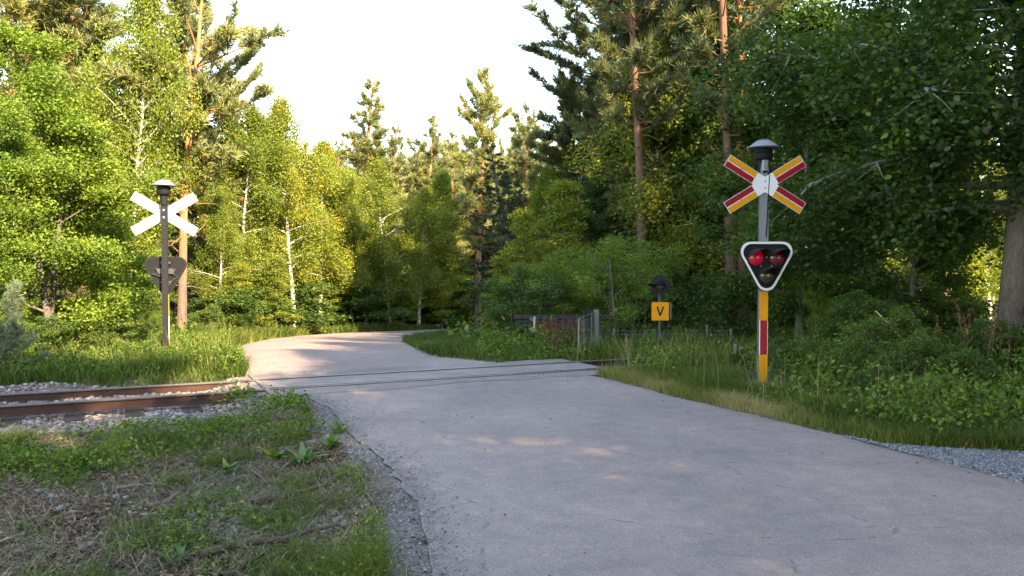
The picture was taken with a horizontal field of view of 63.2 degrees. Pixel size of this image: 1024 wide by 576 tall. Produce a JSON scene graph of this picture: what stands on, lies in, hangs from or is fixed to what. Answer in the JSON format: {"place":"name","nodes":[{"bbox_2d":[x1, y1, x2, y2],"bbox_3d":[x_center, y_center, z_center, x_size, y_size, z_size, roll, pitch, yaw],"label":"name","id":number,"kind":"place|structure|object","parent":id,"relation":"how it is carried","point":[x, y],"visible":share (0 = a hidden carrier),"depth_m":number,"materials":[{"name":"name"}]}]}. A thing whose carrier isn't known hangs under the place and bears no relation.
{"place":"outdoors","nodes":[
{"label":"outdoors","id":0,"kind":"place"},
{"bbox_2d":[0,350,774,436],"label":"gravel","id":1,"kind":"structure","parent":0,"point":[91,417],"depth_m":9.71,"materials":[{"name":"grey gravel"}]},
{"bbox_2d":[0,0,1017,173],"label":"sky","id":2,"kind":"structure","parent":0,"point":[422,51],"materials":[{"name":"white"}]},
{"bbox_2d":[0,289,1023,575],"bbox_3d":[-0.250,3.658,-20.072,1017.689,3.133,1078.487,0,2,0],"label":"ground","id":3,"kind":"structure","parent":0,"point":[412,501],"depth_m":6.06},
{"bbox_2d":[0,92,47,325],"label":"alder tree","id":4,"kind":"object","parent":3,"relation":"on","point":[14,125],"visible":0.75,"depth_m":13.24,"materials":[{"name":"green plant"}]},
{"bbox_2d":[0,277,52,372],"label":"young pine","id":5,"kind":"object","parent":3,"relation":"on","point":[9,333],"visible":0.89,"depth_m":11.72,"materials":[{"name":"green plant"}]},
{"bbox_2d":[6,315,78,357],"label":"bush","id":6,"kind":"object","parent":3,"relation":"on","point":[50,335],"visible":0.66,"depth_m":13.29,"materials":[{"name":"green plant"}]},
{"bbox_2d":[0,0,104,315],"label":"pine tree","id":7,"kind":"object","parent":3,"relation":"on","point":[27,10],"visible":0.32,"depth_m":19.71,"materials":[{"name":"green plant"}]},
{"bbox_2d":[0,0,164,342],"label":"pine tree","id":8,"kind":"object","parent":3,"relation":"on","point":[95,17],"visible":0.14,"depth_m":20.31,"materials":[{"name":"green plant"}]},
{"bbox_2d":[0,16,184,350],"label":"alder tree","id":9,"kind":"object","parent":3,"relation":"on","point":[73,131],"visible":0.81,"depth_m":14.57,"materials":[{"name":"green plant"}]},
{"bbox_2d":[30,156,168,345],"bbox_3d":[-8.257,-0.588,16.785,2.569,4.120,2.628,-1,2,-24],"label":"alder tree","id":10,"kind":"object","parent":3,"relation":"on","point":[131,235],"visible":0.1,"depth_m":16.39,"materials":[{"name":"green plant"}]},
{"bbox_2d":[73,314,151,353],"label":"bush","id":11,"kind":"object","parent":3,"relation":"on","point":[124,327],"visible":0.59,"depth_m":14.46,"materials":[{"name":"green plant"}]},
{"bbox_2d":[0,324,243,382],"bbox_3d":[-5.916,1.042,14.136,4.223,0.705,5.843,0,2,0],"label":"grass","id":12,"kind":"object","parent":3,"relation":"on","point":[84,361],"visible":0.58,"depth_m":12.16,"materials":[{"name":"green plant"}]},
{"bbox_2d":[1,311,248,375],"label":"wild stems","id":13,"kind":"object","parent":3,"relation":"on","point":[115,359],"visible":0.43,"depth_m":12.54,"materials":[{"name":"green plant"}]},
{"bbox_2d":[0,330,257,386],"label":"tall grass","id":14,"kind":"structure","parent":3,"relation":"on","point":[170,372],"depth_m":11.44,"materials":[{"name":"green plant"}]},
{"bbox_2d":[70,0,210,307],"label":"birch tree","id":15,"kind":"object","parent":3,"relation":"on","point":[144,16],"visible":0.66,"depth_m":18.27,"materials":[{"name":"green plant"}]},
{"bbox_2d":[130,180,197,345],"bbox_3d":[-5.750,-0.124,13.774,0.749,3.313,0.775,1,2,33],"label":"crossing signal","id":16,"kind":"object","parent":3,"relation":"on","point":[165,271],"visible":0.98,"depth_m":13.70,"materials":[{"name":"black paint"}]},
{"bbox_2d":[148,160,223,328],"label":"spruce tree","id":17,"kind":"object","parent":3,"relation":"on","point":[173,305],"visible":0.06,"depth_m":34.05,"materials":[{"name":"green plant"}]},
{"bbox_2d":[0,405,383,575],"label":"soil stones","id":18,"kind":"object","parent":3,"relation":"on","point":[115,495],"visible":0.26,"depth_m":5.40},
{"bbox_2d":[99,0,290,329],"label":"pine tree","id":19,"kind":"object","parent":3,"relation":"on","point":[223,37],"visible":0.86,"depth_m":19.45,"materials":[{"name":"green plant"}]},
{"bbox_2d":[0,379,393,575],"bbox_3d":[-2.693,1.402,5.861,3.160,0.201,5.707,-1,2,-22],"label":"weeds","id":20,"kind":"object","parent":3,"relation":"on","point":[201,509],"visible":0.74,"depth_m":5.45,"materials":[{"name":"green plant"}]},
{"bbox_2d":[130,0,263,294],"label":"pine tree","id":21,"kind":"object","parent":3,"relation":"on","point":[210,132],"visible":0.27,"depth_m":23.85,"materials":[{"name":"green plant"}]},
{"bbox_2d":[182,303,226,332],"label":"bush","id":22,"kind":"object","parent":3,"relation":"on","point":[198,316],"visible":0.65,"depth_m":18.50,"materials":[{"name":"green plant"}]},
{"bbox_2d":[0,401,433,575],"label":"grass","id":23,"kind":"structure","parent":3,"relation":"on","point":[364,561],"depth_m":5.13,"materials":[{"name":"green plant"}]},
{"bbox_2d":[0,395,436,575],"bbox_3d":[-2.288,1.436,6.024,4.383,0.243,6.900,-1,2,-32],"label":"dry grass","id":24,"kind":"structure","parent":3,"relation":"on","point":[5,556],"depth_m":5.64,"materials":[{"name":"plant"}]},
{"bbox_2d":[169,286,272,336],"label":"bush","id":25,"kind":"object","parent":3,"relation":"on","point":[240,304],"visible":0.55,"depth_m":20.37,"materials":[{"name":"green plant"}]},
{"bbox_2d":[187,184,257,302],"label":"birch tree","id":26,"kind":"object","parent":3,"relation":"on","point":[224,234],"visible":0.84,"depth_m":22.42,"materials":[{"name":"green plant"}]},
{"bbox_2d":[187,102,299,293],"bbox_3d":[-7.886,-1.936,24.125,3.057,7.299,2.808,-1,2,-36],"label":"birch tree","id":27,"kind":"object","parent":3,"relation":"on","point":[254,123],"visible":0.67,"depth_m":24.07,"materials":[{"name":"green plant"}]},
{"bbox_2d":[216,109,308,283],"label":"birch tree","id":28,"kind":"object","parent":3,"relation":"on","point":[293,244],"visible":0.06,"depth_m":27.09,"materials":[{"name":"green plant"}]},
{"bbox_2d":[160,430,368,551],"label":"weeds","id":29,"kind":"object","parent":3,"relation":"on","point":[300,538],"visible":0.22,"depth_m":5.13,"materials":[{"name":"green plant"}]},
{"bbox_2d":[198,522,339,558],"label":"fallen branch","id":30,"kind":"object","parent":3,"relation":"on","point":[203,553],"visible":0.82,"depth_m":4.79,"materials":[{"name":"brown wood"}]},
{"bbox_2d":[205,279,338,332],"bbox_3d":[-7.395,0.654,25.273,4.096,2.235,4.637,0,2,0],"label":"bush","id":31,"kind":"object","parent":3,"relation":"on","point":[314,323],"visible":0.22,"depth_m":25.45,"materials":[{"name":"green plant"}]},
{"bbox_2d":[258,255,302,327],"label":"birch sapling","id":32,"kind":"object","parent":3,"relation":"on","point":[277,282],"visible":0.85,"depth_m":23.91,"materials":[{"name":"green plant"}]},
{"bbox_2d":[235,89,341,328],"bbox_3d":[-7.074,-2.250,25.722,3.355,7.820,3.291,1,2,26],"label":"birch tree","id":33,"kind":"object","parent":3,"relation":"on","point":[280,116],"visible":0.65,"depth_m":25.53,"materials":[{"name":"green plant"}]},
{"bbox_2d":[249,271,353,328],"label":"bush","id":34,"kind":"object","parent":3,"relation":"on","point":[308,314],"visible":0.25,"depth_m":26.88,"materials":[{"name":"green plant"}]},
{"bbox_2d":[170,320,443,344],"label":"roadside grass","id":35,"kind":"structure","parent":3,"relation":"on","point":[278,332],"depth_m":25.55,"materials":[{"name":"green plant"}]},
{"bbox_2d":[272,136,368,321],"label":"birch tree","id":36,"kind":"object","parent":3,"relation":"on","point":[338,267],"visible":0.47,"depth_m":29.14,"materials":[{"name":"green plant"}]},
{"bbox_2d":[312,163,375,326],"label":"birch tree","id":37,"kind":"object","parent":3,"relation":"on","point":[355,235],"visible":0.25,"depth_m":31.09,"materials":[{"name":"green plant"}]},
{"bbox_2d":[295,75,412,284],"bbox_3d":[-6.909,-3.693,37.857,5.052,11.830,6.201,1,2,25],"label":"pine tree","id":38,"kind":"object","parent":3,"relation":"on","point":[364,145],"visible":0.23,"depth_m":37.11,"materials":[{"name":"green plant"}]},
{"bbox_2d":[295,276,413,328],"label":"bush","id":39,"kind":"object","parent":3,"relation":"on","point":[355,304],"visible":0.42,"depth_m":30.82,"materials":[{"name":"green plant"}]},
{"bbox_2d":[347,154,427,322],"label":"birch tree","id":40,"kind":"object","parent":3,"relation":"on","point":[376,192],"visible":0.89,"depth_m":32.20,"materials":[{"name":"green plant"}]},
{"bbox_2d":[384,122,425,254],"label":"pine tree","id":41,"kind":"object","parent":3,"relation":"on","point":[396,142],"visible":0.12,"depth_m":41.29,"materials":[{"name":"green plant"}]},
{"bbox_2d":[389,184,459,323],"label":"birch tree","id":42,"kind":"object","parent":3,"relation":"on","point":[428,215],"visible":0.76,"depth_m":34.06,"materials":[{"name":"green plant"}]},
{"bbox_2d":[395,112,459,278],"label":"pine tree","id":43,"kind":"object","parent":3,"relation":"on","point":[425,175],"visible":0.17,"depth_m":41.50,"materials":[{"name":"green plant"}]},
{"bbox_2d":[384,281,493,327],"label":"bush","id":44,"kind":"object","parent":3,"relation":"on","point":[467,289],"visible":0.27,"depth_m":36.22,"materials":[{"name":"green plant"}]},
{"bbox_2d":[411,167,473,317],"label":"birch tree","id":45,"kind":"object","parent":3,"relation":"on","point":[442,182],"visible":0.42,"depth_m":37.12,"materials":[{"name":"green plant"}]},
{"bbox_2d":[414,230,472,328],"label":"birch sapling","id":46,"kind":"object","parent":3,"relation":"on","point":[443,262],"visible":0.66,"depth_m":34.84,"materials":[{"name":"green plant"}]},
{"bbox_2d":[427,127,475,270],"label":"pine tree","id":47,"kind":"object","parent":3,"relation":"on","point":[463,244],"visible":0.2,"depth_m":44.17,"materials":[{"name":"green plant"}]},
{"bbox_2d":[444,65,514,327],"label":"pine tree","id":48,"kind":"object","parent":3,"relation":"on","point":[486,105],"visible":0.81,"depth_m":35.27,"materials":[{"name":"green plant"}]},
{"bbox_2d":[0,312,978,352],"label":"forest undergrowth","id":49,"kind":"object","parent":3,"relation":"on","point":[466,328],"visible":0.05,"depth_m":16.83,"materials":[{"name":"green plant"}]},
{"bbox_2d":[476,255,513,328],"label":"birch sapling","id":50,"kind":"object","parent":3,"relation":"on","point":[500,270],"visible":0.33,"depth_m":21.87,"materials":[{"name":"green plant"}]},
{"bbox_2d":[459,144,543,328],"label":"spruce tree","id":51,"kind":"object","parent":3,"relation":"on","point":[501,230],"visible":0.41,"depth_m":28.44,"materials":[{"name":"green plant"}]},
{"bbox_2d":[2,379,1020,575],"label":"road grit","id":52,"kind":"object","parent":3,"relation":"on","point":[411,537],"visible":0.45,"depth_m":5.53,"materials":[{"name":"grey gravel"}]},
{"bbox_2d":[485,207,543,330],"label":"birch sapling","id":53,"kind":"object","parent":3,"relation":"on","point":[522,219],"visible":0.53,"depth_m":19.41,"materials":[{"name":"green plant"}]},
{"bbox_2d":[491,100,543,274],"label":"pine tree","id":54,"kind":"object","parent":3,"relation":"on","point":[516,157],"visible":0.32,"depth_m":42.02,"materials":[{"name":"green plant"}]},
{"bbox_2d":[477,268,579,333],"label":"bush","id":55,"kind":"object","parent":3,"relation":"on","point":[509,291],"visible":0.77,"depth_m":17.64,"materials":[{"name":"green plant"}]},
{"bbox_2d":[512,163,570,275],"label":"birch tree","id":56,"kind":"object","parent":3,"relation":"on","point":[537,201],"visible":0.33,"depth_m":25.89,"materials":[{"name":"green plant"}]},
{"bbox_2d":[495,251,617,328],"bbox_3d":[1.154,0.323,18.054,2.358,2.269,2.732,-1,2,-23],"label":"willow bush","id":57,"kind":"object","parent":3,"relation":"on","point":[553,264],"visible":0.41,"depth_m":17.98,"materials":[{"name":"green plant"}]},
{"bbox_2d":[514,315,611,344],"bbox_3d":[1.038,1.075,17.047,2.013,1.065,0.208,0,2,0],"label":"board fence","id":58,"kind":"object","parent":3,"relation":"on","point":[519,317],"visible":0.3,"depth_m":16.97,"materials":[{"name":"grey wood"}]},
{"bbox_2d":[515,0,617,278],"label":"pine tree","id":59,"kind":"object","parent":3,"relation":"on","point":[578,28],"visible":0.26,"depth_m":25.00,"materials":[{"name":"green plant"}]},
{"bbox_2d":[530,178,602,322],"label":"birch sapling","id":60,"kind":"object","parent":3,"relation":"on","point":[568,189],"visible":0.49,"depth_m":19.90,"materials":[{"name":"green plant"}]},
{"bbox_2d":[523,68,617,253],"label":"pine tree","id":61,"kind":"object","parent":3,"relation":"on","point":[566,113],"visible":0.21,"depth_m":26.04,"materials":[{"name":"green plant"}]},
{"bbox_2d":[557,180,654,339],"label":"leafy tree","id":62,"kind":"object","parent":3,"relation":"on","point":[597,203],"visible":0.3,"depth_m":21.07,"materials":[{"name":"green plant"}]},
{"bbox_2d":[546,233,704,346],"bbox_3d":[2.450,0.349,17.394,3.226,3.104,3.738,0,2,-16],"label":"willow bush","id":63,"kind":"object","parent":3,"relation":"on","point":[609,253],"visible":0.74,"depth_m":17.39,"materials":[{"name":"green plant"}]},
{"bbox_2d":[570,0,695,336],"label":"pine tree","id":64,"kind":"object","parent":3,"relation":"on","point":[655,87],"visible":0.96,"depth_m":19.10,"materials":[{"name":"green plant"}]},
{"bbox_2d":[475,327,793,360],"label":"fence weeds","id":65,"kind":"object","parent":3,"relation":"on","point":[501,335],"visible":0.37,"depth_m":14.62,"materials":[{"name":"green plant"}]},
{"bbox_2d":[569,0,703,336],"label":"pine tree","id":66,"kind":"object","parent":3,"relation":"on","point":[591,107],"visible":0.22,"depth_m":20.90,"materials":[{"name":"green plant"}]},
{"bbox_2d":[562,28,750,297],"bbox_3d":[3.688,-2.191,20.604,4.447,8.373,4.363,-1,2,-40],"label":"birch tree","id":67,"kind":"object","parent":3,"relation":"on","point":[654,200],"visible":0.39,"depth_m":20.09,"materials":[{"name":"green plant"}]},
{"bbox_2d":[648,275,670,341],"bbox_3d":[2.671,0.538,15.114,0.471,1.538,0.475,0,2,0],"label":"track signal","id":68,"kind":"object","parent":3,"relation":"on","point":[659,284],"visible":0.98,"depth_m":15.18,"materials":[{"name":"paint"}]},
{"bbox_2d":[619,191,712,335],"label":"leafy tree","id":69,"kind":"object","parent":3,"relation":"on","point":[679,210],"visible":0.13,"depth_m":20.73,"materials":[{"name":"green plant"}]},
{"bbox_2d":[603,0,733,269],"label":"pine tree","id":70,"kind":"object","parent":3,"relation":"on","point":[696,71],"visible":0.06,"depth_m":21.72,"materials":[{"name":"green plant"}]},
{"bbox_2d":[619,266,734,341],"bbox_3d":[3.693,0.702,18.553,2.390,2.403,2.425,-1,2,-32],"label":"bush","id":71,"kind":"object","parent":3,"relation":"on","point":[688,287],"visible":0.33,"depth_m":18.16,"materials":[{"name":"green plant"}]},
{"bbox_2d":[662,270,774,341],"bbox_3d":[4.521,0.725,17.823,2.212,2.225,2.245,-1,2,-23],"label":"bush","id":72,"kind":"object","parent":3,"relation":"on","point":[716,307],"visible":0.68,"depth_m":17.42,"materials":[{"name":"green plant"}]},
{"bbox_2d":[666,0,771,337],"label":"pine tree","id":73,"kind":"object","parent":3,"relation":"on","point":[737,10],"visible":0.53,"depth_m":19.09,"materials":[{"name":"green plant"}]},
{"bbox_2d":[669,0,788,331],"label":"pine tree","id":74,"kind":"object","parent":3,"relation":"on","point":[702,49],"visible":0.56,"depth_m":17.87,"materials":[{"name":"green plant"}]},
{"bbox_2d":[617,0,912,336],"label":"leafy tree","id":75,"kind":"object","parent":3,"relation":"on","point":[747,130],"visible":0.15,"depth_m":19.36,"materials":[{"name":"green plant"}]},
{"bbox_2d":[724,140,805,383],"bbox_3d":[3.148,-0.184,10.322,0.749,3.313,0.775,2,2,43],"label":"crossing signal","id":76,"kind":"object","parent":3,"relation":"on","point":[765,260],"visible":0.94,"depth_m":10.29,"materials":[{"name":"metal"}]},
{"bbox_2d":[552,318,1023,426],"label":"seeding grass","id":77,"kind":"structure","parent":3,"relation":"on","point":[711,355],"depth_m":10.19,"materials":[{"name":"green plant"}]},
{"bbox_2d":[768,336,812,376],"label":"bush","id":78,"kind":"object","parent":3,"relation":"on","point":[776,343],"visible":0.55,"depth_m":11.58,"materials":[{"name":"green plant"}]},
{"bbox_2d":[749,264,838,339],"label":"bush","id":79,"kind":"object","parent":3,"relation":"on","point":[778,331],"visible":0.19,"depth_m":16.10,"materials":[{"name":"green plant"}]},
{"bbox_2d":[781,340,829,384],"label":"bush","id":80,"kind":"object","parent":3,"relation":"on","point":[796,352],"visible":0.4,"depth_m":10.87,"materials":[{"name":"green plant"}]},
{"bbox_2d":[592,364,1023,450],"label":"yellow verge grass","id":81,"kind":"structure","parent":3,"relation":"on","point":[781,412],"depth_m":8.61,"materials":[{"name":"plant"}]},
{"bbox_2d":[684,24,937,339],"bbox_3d":[5.728,-1.641,15.229,4.306,6.168,4.252,-1,2,-20],"label":"leafy tree","id":82,"kind":"object","parent":3,"relation":"on","point":[817,143],"visible":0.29,"depth_m":15.32,"materials":[{"name":"green plant"}]},
{"bbox_2d":[603,360,1023,450],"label":"verge grass","id":83,"kind":"structure","parent":3,"relation":"on","point":[732,375],"depth_m":8.41,"materials":[{"name":"green plant"}]},
{"bbox_2d":[789,290,849,345],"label":"willow bush","id":84,"kind":"object","parent":3,"relation":"on","point":[822,305],"visible":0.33,"depth_m":14.44,"materials":[{"name":"green plant"}]},
{"bbox_2d":[622,321,1023,434],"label":"verge weeds","id":85,"kind":"object","parent":3,"relation":"on","point":[986,410],"visible":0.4,"depth_m":8.19,"materials":[{"name":"green plant"}]},
{"bbox_2d":[797,348,862,392],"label":"bush","id":86,"kind":"object","parent":3,"relation":"on","point":[835,357],"visible":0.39,"depth_m":10.05,"materials":[{"name":"green plant"}]},
{"bbox_2d":[680,0,1023,345],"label":"aspen tree","id":87,"kind":"object","parent":3,"relation":"on","point":[926,52],"visible":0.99,"depth_m":12.15,"materials":[{"name":"green plant"}]},
{"bbox_2d":[805,289,923,349],"bbox_3d":[5.236,0.689,12.248,1.371,1.358,1.594,0,2,-6],"label":"bush","id":88,"kind":"object","parent":3,"relation":"on","point":[855,307],"visible":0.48,"depth_m":12.25,"materials":[{"name":"green plant"}]},
{"bbox_2d":[845,364,912,404],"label":"bush","id":89,"kind":"object","parent":3,"relation":"on","point":[886,370],"visible":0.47,"depth_m":9.05,"materials":[{"name":"green plant"}]},
{"bbox_2d":[825,304,941,384],"bbox_3d":[4.531,0.801,10.361,1.318,1.188,1.492,0,2,7],"label":"bush","id":90,"kind":"object","parent":3,"relation":"on","point":[876,330],"visible":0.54,"depth_m":10.09,"materials":[{"name":"green plant"}]},
{"bbox_2d":[769,2,1006,317],"bbox_3d":[7.353,-2.360,18.485,5.132,8.169,5.121,-1,2,-25],"label":"leafy tree","id":91,"kind":"object","parent":3,"relation":"on","point":[853,220],"visible":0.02,"depth_m":17.51,"materials":[{"name":"green plant"}]},
{"bbox_2d":[850,334,954,399],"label":"bush","id":92,"kind":"object","parent":3,"relation":"on","point":[918,352],"visible":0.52,"depth_m":9.47,"materials":[{"name":"green plant"}]},
{"bbox_2d":[803,73,1007,338],"bbox_3d":[6.842,-1.244,14.269,3.167,5.332,3.173,0,2,1],"label":"leafy tree","id":93,"kind":"object","parent":3,"relation":"on","point":[943,279],"visible":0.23,"depth_m":14.45,"materials":[{"name":"green plant"}]},
{"bbox_2d":[872,280,992,343],"bbox_3d":[7.154,0.637,14.350,1.969,1.568,1.739,1,2,21],"label":"bush","id":94,"kind":"object","parent":3,"relation":"on","point":[925,295],"visible":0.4,"depth_m":14.28,"materials":[{"name":"green plant"}]},
{"bbox_2d":[923,347,1016,412],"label":"bush","id":95,"kind":"object","parent":3,"relation":"on","point":[965,356],"visible":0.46,"depth_m":8.73,"materials":[{"name":"green plant"}]},
{"bbox_2d":[949,50,1009,330],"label":"birch tree","id":96,"kind":"object","parent":3,"relation":"on","point":[987,284],"visible":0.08,"depth_m":23.70,"materials":[{"name":"green plant"}]},
{"bbox_2d":[954,298,1015,374],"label":"seeding plant","id":97,"kind":"object","parent":3,"relation":"on","point":[991,336],"visible":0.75,"depth_m":9.66,"materials":[{"name":"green plant"}]},
{"bbox_2d":[947,318,1023,389],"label":"bush","id":98,"kind":"object","parent":3,"relation":"on","point":[977,341],"visible":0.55,"depth_m":10.05,"materials":[{"name":"green plant"}]},
{"bbox_2d":[400,327,640,362],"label":"island grass","id":99,"kind":"structure","parent":0,"point":[434,342],"depth_m":14.55,"materials":[{"name":"green plant"}]},
{"bbox_2d":[241,329,1023,575],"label":"road","id":100,"kind":"structure","parent":0,"point":[660,475],"depth_m":5.91,"materials":[{"name":"grey asphalt"}]},
{"bbox_2d":[262,387,484,575],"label":"spilled grit","id":101,"kind":"object","parent":100,"relation":"on","point":[422,504],"visible":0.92,"depth_m":5.76,"materials":[{"name":"grey gravel"}]},
{"bbox_2d":[0,351,769,427],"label":"railway track","id":102,"kind":"structure","parent":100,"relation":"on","point":[132,406],"depth_m":10.06,"materials":[{"name":"metal"}]},
{"bbox_2d":[249,359,605,395],"bbox_3d":[-1.024,1.222,11.813,4.950,0.001,2.255,-1,2,-25],"label":"road crossing surface","id":103,"kind":"object","parent":100,"relation":"on","point":[369,387],"visible":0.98,"depth_m":11.56,"materials":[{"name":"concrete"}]},
{"bbox_2d":[255,362,598,388],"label":"road between rails","id":104,"kind":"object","parent":103,"relation":"on","point":[401,376],"visible":1,"depth_m":11.64,"materials":[{"name":"grey asphalt"}]},
{"bbox_2d":[573,328,1022,371],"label":"trackside grass","id":105,"kind":"structure","parent":0,"point":[654,353],"depth_m":14.37,"materials":[{"name":"green plant"}]},
{"bbox_2d":[845,435,1023,482],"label":"loose gravel","id":106,"kind":"structure","parent":0,"point":[991,457],"depth_m":6.74,"materials":[{"name":"grey gravel"}]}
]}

